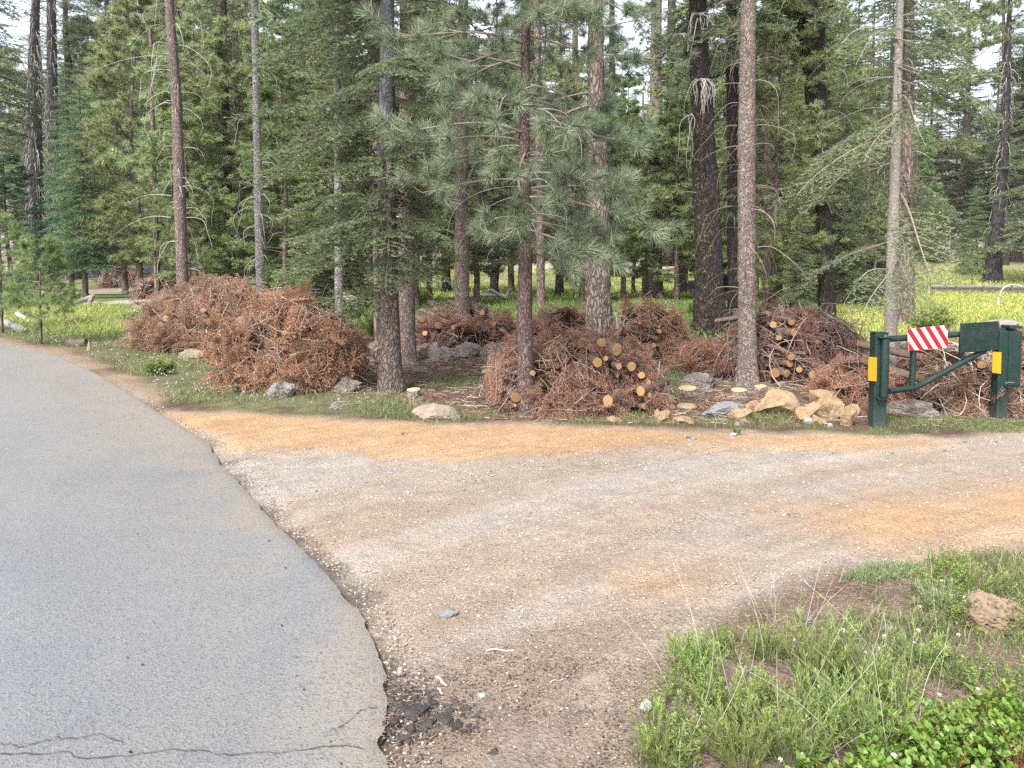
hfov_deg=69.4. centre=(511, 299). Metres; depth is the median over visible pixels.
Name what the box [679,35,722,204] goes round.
fir tree
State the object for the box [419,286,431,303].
bush
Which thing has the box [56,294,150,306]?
rail fence
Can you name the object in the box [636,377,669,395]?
cut log
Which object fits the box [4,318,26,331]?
cut log
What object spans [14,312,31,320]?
cut log
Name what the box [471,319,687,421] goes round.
brush pile
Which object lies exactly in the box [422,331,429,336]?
cut log
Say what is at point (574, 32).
pine tree
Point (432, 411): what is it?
boulder
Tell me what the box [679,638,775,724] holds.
shrub
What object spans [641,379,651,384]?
cut log
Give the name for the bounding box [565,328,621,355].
cut log
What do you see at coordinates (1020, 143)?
fir tree
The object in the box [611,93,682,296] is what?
pine tree
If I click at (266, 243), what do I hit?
fir tree
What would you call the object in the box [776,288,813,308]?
bush
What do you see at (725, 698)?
ground cover
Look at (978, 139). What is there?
pine tree
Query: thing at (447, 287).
fir tree
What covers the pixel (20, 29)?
sky
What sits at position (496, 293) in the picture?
fallen log
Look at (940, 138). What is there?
fir tree
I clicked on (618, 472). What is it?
gravel
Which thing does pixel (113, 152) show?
pine tree
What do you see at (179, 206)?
dead limbed pine
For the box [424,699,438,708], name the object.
asphalt chunk
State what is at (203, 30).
pine tree
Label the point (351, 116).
pine tree
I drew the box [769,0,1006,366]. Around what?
fir tree
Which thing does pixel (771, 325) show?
cut log
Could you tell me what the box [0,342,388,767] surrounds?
road
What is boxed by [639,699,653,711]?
stone
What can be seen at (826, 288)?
mossy tree
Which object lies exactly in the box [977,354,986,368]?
cut log
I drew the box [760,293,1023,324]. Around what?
yellow flowers
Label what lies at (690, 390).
tree stump
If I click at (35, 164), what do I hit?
burnt tree
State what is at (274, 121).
pine tree
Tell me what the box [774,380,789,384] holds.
tree stump
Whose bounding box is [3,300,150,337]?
meadow grass
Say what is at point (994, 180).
pine tree
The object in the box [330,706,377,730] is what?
road crack
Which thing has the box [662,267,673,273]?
tree stump
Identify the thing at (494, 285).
fir tree
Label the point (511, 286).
pine tree
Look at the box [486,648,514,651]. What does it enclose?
stick
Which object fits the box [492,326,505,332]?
cut log
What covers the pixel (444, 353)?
boulder
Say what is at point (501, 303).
meadow grass
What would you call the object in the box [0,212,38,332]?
pine sapling
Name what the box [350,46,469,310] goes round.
pine tree
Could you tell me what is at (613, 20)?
pine tree
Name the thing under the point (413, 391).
tree stump
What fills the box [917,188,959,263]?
fir tree
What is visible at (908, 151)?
mossy tree
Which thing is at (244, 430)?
ground
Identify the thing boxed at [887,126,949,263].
pine tree
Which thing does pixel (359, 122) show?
pine tree
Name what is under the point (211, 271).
brush pile
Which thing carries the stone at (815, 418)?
on the ground at (244, 430)
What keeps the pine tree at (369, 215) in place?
on the ground at (244, 430)
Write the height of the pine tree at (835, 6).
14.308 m
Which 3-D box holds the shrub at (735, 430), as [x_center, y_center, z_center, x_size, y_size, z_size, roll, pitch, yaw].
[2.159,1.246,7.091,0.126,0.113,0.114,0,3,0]
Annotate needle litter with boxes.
[327,344,1023,426]
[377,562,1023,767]
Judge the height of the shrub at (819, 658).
0.371 m
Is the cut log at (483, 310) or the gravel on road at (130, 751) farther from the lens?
the cut log at (483, 310)
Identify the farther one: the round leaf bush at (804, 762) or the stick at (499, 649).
the stick at (499, 649)
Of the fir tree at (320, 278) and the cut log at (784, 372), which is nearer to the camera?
the cut log at (784, 372)
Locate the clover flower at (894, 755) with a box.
[891,752,897,762]
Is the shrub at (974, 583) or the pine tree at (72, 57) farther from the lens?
the pine tree at (72, 57)
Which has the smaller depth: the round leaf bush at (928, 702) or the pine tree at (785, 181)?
the round leaf bush at (928, 702)
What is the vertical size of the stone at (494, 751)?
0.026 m
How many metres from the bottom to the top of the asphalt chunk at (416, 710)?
0.040 m
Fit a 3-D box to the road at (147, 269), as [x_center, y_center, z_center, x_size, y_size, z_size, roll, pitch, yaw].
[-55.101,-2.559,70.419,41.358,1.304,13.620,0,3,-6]
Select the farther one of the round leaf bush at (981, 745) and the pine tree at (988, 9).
the pine tree at (988, 9)
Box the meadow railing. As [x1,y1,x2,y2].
[930,285,1023,291]
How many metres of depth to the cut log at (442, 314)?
14.21 m
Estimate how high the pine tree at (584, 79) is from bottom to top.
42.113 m
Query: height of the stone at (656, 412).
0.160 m
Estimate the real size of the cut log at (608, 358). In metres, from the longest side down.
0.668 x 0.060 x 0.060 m
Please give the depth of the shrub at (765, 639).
3.14 m
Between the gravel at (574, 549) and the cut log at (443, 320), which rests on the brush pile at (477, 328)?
the cut log at (443, 320)
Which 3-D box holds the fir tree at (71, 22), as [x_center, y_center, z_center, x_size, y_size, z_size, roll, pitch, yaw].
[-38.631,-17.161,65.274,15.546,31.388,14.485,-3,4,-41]
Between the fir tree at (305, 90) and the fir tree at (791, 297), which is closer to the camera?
the fir tree at (791, 297)
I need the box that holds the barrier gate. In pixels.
[868,321,1023,427]
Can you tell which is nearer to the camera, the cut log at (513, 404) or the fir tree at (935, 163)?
the cut log at (513, 404)
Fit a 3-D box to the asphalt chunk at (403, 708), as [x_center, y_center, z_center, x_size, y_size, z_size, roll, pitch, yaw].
[-0.410,1.541,2.786,0.046,0.026,0.036,0,3,0]
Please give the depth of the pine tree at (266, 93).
20.56 m
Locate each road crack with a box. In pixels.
[0,733,122,746]
[0,745,363,758]
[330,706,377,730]
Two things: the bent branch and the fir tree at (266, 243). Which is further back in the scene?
the fir tree at (266, 243)
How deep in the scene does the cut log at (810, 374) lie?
9.89 m
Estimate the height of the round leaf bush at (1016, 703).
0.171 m
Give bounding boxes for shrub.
[626,694,698,767]
[664,627,712,662]
[668,629,736,687]
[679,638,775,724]
[687,679,791,767]
[731,426,741,435]
[738,670,857,767]
[744,612,794,664]
[758,589,873,690]
[786,651,875,740]
[810,653,925,759]
[822,603,893,695]
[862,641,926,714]
[889,616,952,674]
[912,573,969,616]
[939,555,1010,593]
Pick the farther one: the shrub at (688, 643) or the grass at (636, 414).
the grass at (636, 414)
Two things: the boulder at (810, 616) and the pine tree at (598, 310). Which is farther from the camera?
the pine tree at (598, 310)
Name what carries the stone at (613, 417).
on the ground at (244, 430)
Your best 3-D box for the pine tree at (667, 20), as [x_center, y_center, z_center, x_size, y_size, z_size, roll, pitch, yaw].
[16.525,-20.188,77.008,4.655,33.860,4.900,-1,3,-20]
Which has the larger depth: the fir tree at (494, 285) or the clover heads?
the fir tree at (494, 285)
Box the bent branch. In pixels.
[999,284,1021,295]
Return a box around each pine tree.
[0,45,46,249]
[0,50,24,200]
[0,75,105,227]
[0,148,60,299]
[27,13,150,274]
[44,30,161,292]
[58,0,175,288]
[84,0,273,261]
[93,29,207,297]
[95,1,205,189]
[118,0,243,285]
[125,60,250,291]
[157,14,292,282]
[159,0,250,269]
[169,0,283,279]
[172,35,244,252]
[186,0,291,252]
[189,0,274,235]
[218,56,347,289]
[231,0,362,274]
[245,0,515,358]
[250,0,398,277]
[261,80,313,204]
[279,0,398,296]
[279,10,371,214]
[283,1,371,318]
[311,0,503,362]
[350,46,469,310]
[351,0,689,417]
[354,115,398,272]
[360,9,486,300]
[394,0,547,343]
[419,10,487,251]
[430,35,542,302]
[449,35,557,292]
[471,32,534,257]
[475,0,699,334]
[480,0,587,307]
[532,77,639,303]
[549,71,582,237]
[552,1,587,246]
[553,54,635,192]
[577,72,676,300]
[578,91,637,188]
[603,0,629,268]
[606,0,687,298]
[608,146,665,295]
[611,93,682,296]
[627,96,726,301]
[635,0,787,285]
[662,0,680,266]
[679,5,813,301]
[688,0,807,388]
[711,0,828,307]
[716,0,853,316]
[721,1,858,292]
[757,0,874,286]
[757,0,922,295]
[757,62,886,273]
[809,54,937,291]
[833,15,887,102]
[835,57,933,298]
[882,0,1023,256]
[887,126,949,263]
[970,114,987,189]
[976,100,1023,244]
[990,0,1016,264]
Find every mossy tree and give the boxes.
[633,0,740,336]
[756,0,884,317]
[847,0,1003,323]
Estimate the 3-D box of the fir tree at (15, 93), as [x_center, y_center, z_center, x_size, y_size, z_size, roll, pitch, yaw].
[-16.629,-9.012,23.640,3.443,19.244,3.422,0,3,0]
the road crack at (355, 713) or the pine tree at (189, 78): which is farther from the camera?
the pine tree at (189, 78)
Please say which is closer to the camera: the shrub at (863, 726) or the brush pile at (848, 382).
the shrub at (863, 726)
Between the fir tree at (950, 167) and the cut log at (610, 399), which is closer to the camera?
the cut log at (610, 399)
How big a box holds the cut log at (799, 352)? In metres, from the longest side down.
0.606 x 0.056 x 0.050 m
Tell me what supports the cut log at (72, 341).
on the ground at (244, 430)
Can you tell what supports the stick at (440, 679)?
on the ground at (244, 430)
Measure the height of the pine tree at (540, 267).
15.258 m
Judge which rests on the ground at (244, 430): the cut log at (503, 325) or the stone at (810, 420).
the stone at (810, 420)
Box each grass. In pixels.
[1,328,431,414]
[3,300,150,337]
[319,294,783,338]
[323,266,1023,297]
[355,375,513,422]
[550,406,867,428]
[622,540,1023,767]
[660,359,691,400]
[725,292,1023,343]
[837,555,922,583]
[866,415,1023,434]
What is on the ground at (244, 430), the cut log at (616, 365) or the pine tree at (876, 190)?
the pine tree at (876, 190)
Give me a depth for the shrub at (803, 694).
2.67 m
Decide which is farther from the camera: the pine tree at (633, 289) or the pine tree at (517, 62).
the pine tree at (517, 62)
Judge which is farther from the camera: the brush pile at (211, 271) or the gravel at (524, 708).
the brush pile at (211, 271)
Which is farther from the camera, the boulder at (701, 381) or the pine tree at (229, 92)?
the pine tree at (229, 92)
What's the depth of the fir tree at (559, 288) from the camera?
35.55 m
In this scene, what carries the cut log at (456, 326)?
on the brush pile at (477, 328)
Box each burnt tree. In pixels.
[20,0,51,290]
[40,0,64,284]
[980,0,1023,283]
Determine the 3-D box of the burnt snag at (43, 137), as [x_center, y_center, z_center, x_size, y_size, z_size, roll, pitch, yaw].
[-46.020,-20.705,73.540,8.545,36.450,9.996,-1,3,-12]
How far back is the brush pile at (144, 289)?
31.14 m
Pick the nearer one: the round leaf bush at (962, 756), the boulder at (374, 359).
the round leaf bush at (962, 756)
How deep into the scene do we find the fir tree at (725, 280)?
35.66 m
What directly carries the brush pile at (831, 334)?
on the ground at (244, 430)
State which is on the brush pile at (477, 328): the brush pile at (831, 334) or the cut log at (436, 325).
the cut log at (436, 325)
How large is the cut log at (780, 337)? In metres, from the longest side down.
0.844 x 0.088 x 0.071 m
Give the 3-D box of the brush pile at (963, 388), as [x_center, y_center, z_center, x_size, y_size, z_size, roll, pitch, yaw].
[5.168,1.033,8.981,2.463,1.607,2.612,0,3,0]
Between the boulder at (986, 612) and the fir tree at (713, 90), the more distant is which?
the fir tree at (713, 90)
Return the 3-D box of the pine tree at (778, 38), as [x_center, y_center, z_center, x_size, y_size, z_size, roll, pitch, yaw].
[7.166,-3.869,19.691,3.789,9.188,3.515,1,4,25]
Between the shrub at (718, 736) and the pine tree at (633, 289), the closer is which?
the shrub at (718, 736)
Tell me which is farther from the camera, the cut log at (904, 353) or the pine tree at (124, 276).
the pine tree at (124, 276)
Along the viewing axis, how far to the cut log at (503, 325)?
14.35 m
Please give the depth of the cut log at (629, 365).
8.03 m
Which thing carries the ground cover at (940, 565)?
on the ground at (244, 430)
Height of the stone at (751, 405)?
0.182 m
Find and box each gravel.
[139,397,432,767]
[227,434,1023,550]
[268,435,1015,730]
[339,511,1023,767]
[381,646,681,767]
[382,684,485,743]
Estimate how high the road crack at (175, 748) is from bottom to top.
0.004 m
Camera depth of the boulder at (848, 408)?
7.97 m
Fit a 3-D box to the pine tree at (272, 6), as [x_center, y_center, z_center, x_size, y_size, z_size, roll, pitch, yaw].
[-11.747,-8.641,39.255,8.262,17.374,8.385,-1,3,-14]
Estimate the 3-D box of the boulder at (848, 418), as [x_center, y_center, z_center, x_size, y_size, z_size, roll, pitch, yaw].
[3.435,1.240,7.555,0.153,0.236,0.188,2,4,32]
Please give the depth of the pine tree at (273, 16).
12.22 m
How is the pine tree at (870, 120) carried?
on the ground at (244, 430)
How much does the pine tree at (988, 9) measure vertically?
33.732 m
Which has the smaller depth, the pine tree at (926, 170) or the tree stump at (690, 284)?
the tree stump at (690, 284)
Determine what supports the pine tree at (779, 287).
on the ground at (244, 430)
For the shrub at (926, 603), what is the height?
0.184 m
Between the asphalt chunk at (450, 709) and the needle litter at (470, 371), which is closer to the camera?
the asphalt chunk at (450, 709)
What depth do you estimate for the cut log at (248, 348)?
9.33 m
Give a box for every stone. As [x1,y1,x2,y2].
[329,402,344,409]
[397,667,402,675]
[478,693,486,698]
[486,748,498,754]
[516,669,523,675]
[607,416,622,422]
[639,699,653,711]
[654,409,659,417]
[686,435,695,439]
[745,400,759,409]
[803,417,812,423]
[811,415,826,424]
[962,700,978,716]
[979,685,994,700]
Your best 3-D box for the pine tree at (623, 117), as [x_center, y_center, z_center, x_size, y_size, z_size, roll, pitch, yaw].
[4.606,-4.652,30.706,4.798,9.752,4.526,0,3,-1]
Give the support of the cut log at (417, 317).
on the brush pile at (477, 328)
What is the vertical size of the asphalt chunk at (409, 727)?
0.022 m
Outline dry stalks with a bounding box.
[623,546,1005,766]
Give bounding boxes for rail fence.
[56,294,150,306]
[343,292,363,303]
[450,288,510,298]
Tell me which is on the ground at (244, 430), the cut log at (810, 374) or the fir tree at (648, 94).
the fir tree at (648, 94)
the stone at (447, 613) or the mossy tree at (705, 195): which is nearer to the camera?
the stone at (447, 613)
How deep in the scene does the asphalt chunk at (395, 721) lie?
2.70 m
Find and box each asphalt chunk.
[391,718,399,725]
[397,705,408,712]
[404,703,428,719]
[405,725,414,730]
[421,719,433,728]
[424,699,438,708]
[436,713,452,724]
[446,707,454,712]
[454,722,461,728]
[459,704,470,711]
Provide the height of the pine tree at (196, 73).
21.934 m
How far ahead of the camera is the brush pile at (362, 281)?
34.16 m
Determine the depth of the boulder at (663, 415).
7.72 m
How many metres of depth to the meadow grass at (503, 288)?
56.81 m
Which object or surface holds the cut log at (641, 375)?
on the brush pile at (571, 380)
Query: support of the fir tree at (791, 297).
on the ground at (244, 430)
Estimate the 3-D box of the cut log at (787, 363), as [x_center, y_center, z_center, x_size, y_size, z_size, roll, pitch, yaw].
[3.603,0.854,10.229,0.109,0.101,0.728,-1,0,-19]
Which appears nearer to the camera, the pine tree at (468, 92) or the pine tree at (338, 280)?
the pine tree at (338, 280)
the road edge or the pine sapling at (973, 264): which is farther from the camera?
the pine sapling at (973, 264)
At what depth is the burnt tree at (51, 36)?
58.85 m
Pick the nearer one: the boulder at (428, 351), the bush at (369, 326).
the boulder at (428, 351)
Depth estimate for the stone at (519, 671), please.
3.03 m
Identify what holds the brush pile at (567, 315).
on the ground at (244, 430)
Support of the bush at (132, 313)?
on the ground at (244, 430)
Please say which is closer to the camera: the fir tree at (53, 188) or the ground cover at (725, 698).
the ground cover at (725, 698)
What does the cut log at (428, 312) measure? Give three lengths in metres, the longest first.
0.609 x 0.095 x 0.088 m
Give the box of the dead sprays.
[376,343,1023,423]
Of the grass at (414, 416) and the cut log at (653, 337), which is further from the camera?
the cut log at (653, 337)
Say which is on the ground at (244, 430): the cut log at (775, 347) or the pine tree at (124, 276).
the pine tree at (124, 276)
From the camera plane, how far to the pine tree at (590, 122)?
7.48 m
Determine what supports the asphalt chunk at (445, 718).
on the ground at (244, 430)
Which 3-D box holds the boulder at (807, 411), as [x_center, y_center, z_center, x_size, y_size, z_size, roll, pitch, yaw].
[3.061,1.215,7.710,0.197,0.311,0.233,-3,4,-41]
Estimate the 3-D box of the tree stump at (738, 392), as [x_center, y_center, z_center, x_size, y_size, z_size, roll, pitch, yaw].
[2.822,1.169,9.216,0.257,0.131,0.261,0,3,0]
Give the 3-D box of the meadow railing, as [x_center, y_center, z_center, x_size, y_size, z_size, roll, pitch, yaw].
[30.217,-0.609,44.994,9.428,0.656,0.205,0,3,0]
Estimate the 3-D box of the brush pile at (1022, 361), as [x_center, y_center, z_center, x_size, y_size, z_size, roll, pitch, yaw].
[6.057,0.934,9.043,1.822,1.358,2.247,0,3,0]
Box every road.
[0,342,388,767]
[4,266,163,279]
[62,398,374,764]
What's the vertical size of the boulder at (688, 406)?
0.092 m
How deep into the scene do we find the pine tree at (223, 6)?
26.43 m
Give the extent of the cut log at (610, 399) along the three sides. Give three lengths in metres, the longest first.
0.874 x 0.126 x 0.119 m
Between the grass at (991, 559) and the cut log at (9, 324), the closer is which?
the grass at (991, 559)
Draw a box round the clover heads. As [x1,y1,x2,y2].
[9,325,414,402]
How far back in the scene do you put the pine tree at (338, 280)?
14.20 m
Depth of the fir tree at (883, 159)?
45.02 m
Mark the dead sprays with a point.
(676, 392)
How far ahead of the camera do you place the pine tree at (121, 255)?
34.78 m
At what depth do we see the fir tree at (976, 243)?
69.63 m
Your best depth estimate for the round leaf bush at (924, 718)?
2.48 m
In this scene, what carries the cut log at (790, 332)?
on the brush pile at (831, 334)
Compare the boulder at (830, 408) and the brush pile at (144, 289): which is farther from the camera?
the brush pile at (144, 289)
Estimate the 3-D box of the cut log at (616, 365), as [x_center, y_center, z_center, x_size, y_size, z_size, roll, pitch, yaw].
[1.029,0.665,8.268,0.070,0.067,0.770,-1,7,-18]
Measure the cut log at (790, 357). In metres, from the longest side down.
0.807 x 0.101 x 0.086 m
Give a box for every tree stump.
[405,387,420,397]
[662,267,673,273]
[677,385,697,394]
[687,280,694,292]
[730,387,747,396]
[753,384,767,390]
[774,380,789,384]
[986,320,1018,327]
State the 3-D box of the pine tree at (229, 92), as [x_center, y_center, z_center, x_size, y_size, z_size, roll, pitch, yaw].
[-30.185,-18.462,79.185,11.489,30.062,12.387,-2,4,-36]
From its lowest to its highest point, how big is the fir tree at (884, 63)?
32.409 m
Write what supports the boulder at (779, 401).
on the ground at (244, 430)
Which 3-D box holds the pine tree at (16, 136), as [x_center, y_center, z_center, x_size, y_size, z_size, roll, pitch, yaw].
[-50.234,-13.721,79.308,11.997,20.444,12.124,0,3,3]
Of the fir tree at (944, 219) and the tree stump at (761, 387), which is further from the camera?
the fir tree at (944, 219)
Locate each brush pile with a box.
[92,263,147,287]
[114,269,281,355]
[125,273,195,299]
[191,265,248,285]
[192,277,378,397]
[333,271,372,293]
[415,296,516,348]
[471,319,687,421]
[532,299,584,343]
[606,290,698,363]
[656,334,736,377]
[701,287,869,386]
[799,346,914,411]
[841,329,1023,416]
[948,323,1023,401]
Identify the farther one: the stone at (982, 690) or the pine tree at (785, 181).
the pine tree at (785, 181)
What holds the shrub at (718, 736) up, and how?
on the ground at (244, 430)
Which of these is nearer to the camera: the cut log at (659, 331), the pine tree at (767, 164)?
the cut log at (659, 331)
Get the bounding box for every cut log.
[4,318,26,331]
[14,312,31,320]
[66,339,87,346]
[242,345,256,352]
[415,315,424,321]
[420,308,435,316]
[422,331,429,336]
[426,309,447,317]
[426,322,441,328]
[431,316,446,322]
[451,324,461,329]
[480,306,486,315]
[481,369,535,375]
[492,322,515,327]
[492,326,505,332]
[503,396,516,406]
[504,380,520,401]
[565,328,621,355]
[585,349,601,367]
[594,338,605,346]
[599,354,621,369]
[603,356,620,362]
[603,393,623,406]
[615,355,635,370]
[635,403,648,409]
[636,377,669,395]
[638,372,644,378]
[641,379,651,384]
[646,334,658,339]
[652,329,661,334]
[714,311,769,322]
[757,340,784,351]
[764,321,776,328]
[765,364,789,376]
[768,327,796,336]
[769,367,780,377]
[772,359,792,366]
[776,335,785,339]
[778,309,794,324]
[783,354,794,359]
[787,351,804,354]
[796,367,802,372]
[803,339,818,343]
[806,370,816,378]
[856,340,923,360]
[860,357,925,381]
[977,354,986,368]
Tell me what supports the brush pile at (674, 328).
on the ground at (244, 430)
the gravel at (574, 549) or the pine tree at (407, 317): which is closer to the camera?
the gravel at (574, 549)
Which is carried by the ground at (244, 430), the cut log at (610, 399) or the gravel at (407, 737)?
the gravel at (407, 737)
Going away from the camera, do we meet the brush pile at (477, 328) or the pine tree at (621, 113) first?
the brush pile at (477, 328)
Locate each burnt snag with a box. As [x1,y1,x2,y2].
[1,0,62,235]
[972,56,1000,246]
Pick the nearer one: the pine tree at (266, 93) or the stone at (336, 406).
the stone at (336, 406)
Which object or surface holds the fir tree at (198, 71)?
on the ground at (244, 430)
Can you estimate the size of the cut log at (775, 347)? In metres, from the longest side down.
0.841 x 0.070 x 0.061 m
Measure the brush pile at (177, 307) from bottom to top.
2.038 m
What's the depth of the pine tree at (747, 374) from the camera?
9.61 m
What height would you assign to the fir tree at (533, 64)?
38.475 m
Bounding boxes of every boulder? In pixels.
[178,348,208,358]
[266,380,298,397]
[330,376,361,392]
[362,356,378,370]
[412,404,459,420]
[418,341,439,358]
[431,346,458,361]
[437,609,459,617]
[455,342,480,357]
[480,342,508,359]
[655,411,670,420]
[672,416,694,423]
[677,402,696,409]
[679,372,716,389]
[702,401,743,416]
[728,408,752,418]
[753,389,800,414]
[793,606,813,623]
[794,401,820,422]
[808,389,841,402]
[816,398,844,419]
[840,409,857,425]
[844,404,860,415]
[886,399,939,418]
[962,589,1023,638]
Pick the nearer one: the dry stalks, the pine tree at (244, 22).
the dry stalks
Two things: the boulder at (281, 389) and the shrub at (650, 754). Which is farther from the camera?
the boulder at (281, 389)
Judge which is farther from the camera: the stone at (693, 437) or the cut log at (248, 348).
the cut log at (248, 348)
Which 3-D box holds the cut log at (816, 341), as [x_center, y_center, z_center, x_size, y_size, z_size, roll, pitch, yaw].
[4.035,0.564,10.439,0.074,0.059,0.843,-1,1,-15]
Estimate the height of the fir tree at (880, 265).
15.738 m
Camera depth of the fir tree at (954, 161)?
126.61 m
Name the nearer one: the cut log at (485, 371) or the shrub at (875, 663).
the shrub at (875, 663)
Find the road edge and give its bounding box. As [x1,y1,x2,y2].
[238,482,388,764]
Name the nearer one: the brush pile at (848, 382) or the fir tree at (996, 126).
the brush pile at (848, 382)
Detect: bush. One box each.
[119,305,141,321]
[138,354,176,374]
[345,305,373,337]
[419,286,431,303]
[686,300,692,313]
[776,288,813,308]
[785,749,832,767]
[832,749,895,767]
[855,731,933,767]
[876,697,966,765]
[907,303,957,327]
[909,715,995,767]
[914,693,979,730]
[928,697,1023,763]
[963,678,1023,730]
[967,711,1023,767]
[1009,687,1023,717]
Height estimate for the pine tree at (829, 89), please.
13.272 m
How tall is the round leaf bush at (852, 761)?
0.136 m
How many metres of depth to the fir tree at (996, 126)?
85.69 m
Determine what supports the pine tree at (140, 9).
on the ground at (244, 430)
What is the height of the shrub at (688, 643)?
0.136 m
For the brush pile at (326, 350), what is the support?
on the ground at (244, 430)
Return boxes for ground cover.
[639,610,1023,767]
[727,406,793,422]
[894,538,1023,641]
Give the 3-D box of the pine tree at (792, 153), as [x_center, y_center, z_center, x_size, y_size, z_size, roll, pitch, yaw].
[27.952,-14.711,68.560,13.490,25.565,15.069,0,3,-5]
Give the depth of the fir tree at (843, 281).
27.46 m
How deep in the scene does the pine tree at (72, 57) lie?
68.06 m
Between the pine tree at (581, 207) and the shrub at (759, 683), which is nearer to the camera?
the shrub at (759, 683)
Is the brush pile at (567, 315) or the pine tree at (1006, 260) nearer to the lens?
the brush pile at (567, 315)
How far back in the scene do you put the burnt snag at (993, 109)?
139.39 m
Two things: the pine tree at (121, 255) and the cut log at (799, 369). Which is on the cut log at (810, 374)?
the cut log at (799, 369)
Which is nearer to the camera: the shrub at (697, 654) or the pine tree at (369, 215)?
the shrub at (697, 654)
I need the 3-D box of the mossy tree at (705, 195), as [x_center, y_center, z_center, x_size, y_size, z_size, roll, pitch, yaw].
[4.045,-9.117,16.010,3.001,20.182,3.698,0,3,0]
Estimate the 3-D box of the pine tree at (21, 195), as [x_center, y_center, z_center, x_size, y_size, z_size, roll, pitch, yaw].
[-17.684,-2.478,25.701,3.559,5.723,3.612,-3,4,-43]
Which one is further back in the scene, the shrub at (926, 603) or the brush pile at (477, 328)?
the brush pile at (477, 328)
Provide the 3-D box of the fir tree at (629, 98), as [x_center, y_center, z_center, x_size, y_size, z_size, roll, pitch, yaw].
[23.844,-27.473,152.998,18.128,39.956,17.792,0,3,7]
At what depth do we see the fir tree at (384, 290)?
9.19 m
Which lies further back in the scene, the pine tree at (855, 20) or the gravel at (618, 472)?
the pine tree at (855, 20)
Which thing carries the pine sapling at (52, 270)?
on the ground at (244, 430)
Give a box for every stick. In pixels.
[435,676,446,685]
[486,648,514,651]
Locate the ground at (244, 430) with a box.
[0,136,1023,767]
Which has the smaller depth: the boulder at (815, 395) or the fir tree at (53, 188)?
the boulder at (815, 395)
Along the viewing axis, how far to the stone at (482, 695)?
2.86 m
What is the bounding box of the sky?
[0,0,1023,137]
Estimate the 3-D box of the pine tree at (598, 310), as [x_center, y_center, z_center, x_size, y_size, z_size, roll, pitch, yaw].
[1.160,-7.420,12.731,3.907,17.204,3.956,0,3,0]
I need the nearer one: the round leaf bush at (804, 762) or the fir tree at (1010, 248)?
the round leaf bush at (804, 762)
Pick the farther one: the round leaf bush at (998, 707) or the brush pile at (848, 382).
the brush pile at (848, 382)
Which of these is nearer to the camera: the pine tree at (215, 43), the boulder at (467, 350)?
the boulder at (467, 350)
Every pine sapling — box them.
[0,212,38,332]
[0,233,84,343]
[950,250,990,284]
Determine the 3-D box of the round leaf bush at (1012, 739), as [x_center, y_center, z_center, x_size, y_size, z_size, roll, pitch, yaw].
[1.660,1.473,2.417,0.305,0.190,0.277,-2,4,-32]
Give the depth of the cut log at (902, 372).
8.18 m
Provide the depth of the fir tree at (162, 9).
60.50 m
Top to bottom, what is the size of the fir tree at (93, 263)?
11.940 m
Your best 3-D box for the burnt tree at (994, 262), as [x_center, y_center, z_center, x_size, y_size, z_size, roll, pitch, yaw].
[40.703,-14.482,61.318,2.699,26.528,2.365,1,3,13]
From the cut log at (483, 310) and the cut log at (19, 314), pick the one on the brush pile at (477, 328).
the cut log at (483, 310)
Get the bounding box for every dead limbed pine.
[68,0,213,288]
[219,0,330,296]
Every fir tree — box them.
[0,0,48,224]
[0,0,147,279]
[9,0,150,265]
[30,40,112,294]
[36,54,123,297]
[116,0,193,279]
[148,0,269,280]
[223,0,470,393]
[243,204,271,245]
[245,0,372,304]
[251,9,306,248]
[276,37,373,309]
[415,0,503,291]
[442,0,545,293]
[490,0,584,238]
[504,1,613,296]
[624,1,762,293]
[624,68,662,251]
[625,92,662,235]
[654,0,797,316]
[669,9,763,294]
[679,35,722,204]
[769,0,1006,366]
[777,202,822,320]
[784,38,886,306]
[799,0,918,296]
[852,0,918,274]
[863,0,954,250]
[914,54,965,250]
[917,34,1008,255]
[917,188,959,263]
[926,110,949,181]
[926,115,985,244]
[946,4,1023,262]
[948,185,990,275]
[961,42,1023,235]
[980,92,1023,261]
[990,27,1023,249]
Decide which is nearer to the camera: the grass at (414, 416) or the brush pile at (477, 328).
the grass at (414, 416)
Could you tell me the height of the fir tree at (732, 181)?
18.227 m
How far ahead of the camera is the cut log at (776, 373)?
9.92 m
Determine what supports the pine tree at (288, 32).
on the ground at (244, 430)
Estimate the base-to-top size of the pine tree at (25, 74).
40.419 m
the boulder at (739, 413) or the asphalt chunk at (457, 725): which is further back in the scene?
the boulder at (739, 413)
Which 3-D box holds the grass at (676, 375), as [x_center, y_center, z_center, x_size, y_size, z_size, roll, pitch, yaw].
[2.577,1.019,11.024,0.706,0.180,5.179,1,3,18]
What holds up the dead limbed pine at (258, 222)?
on the ground at (244, 430)
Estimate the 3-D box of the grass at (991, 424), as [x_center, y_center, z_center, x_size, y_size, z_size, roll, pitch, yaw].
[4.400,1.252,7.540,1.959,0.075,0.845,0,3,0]
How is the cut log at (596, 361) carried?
on the brush pile at (571, 380)

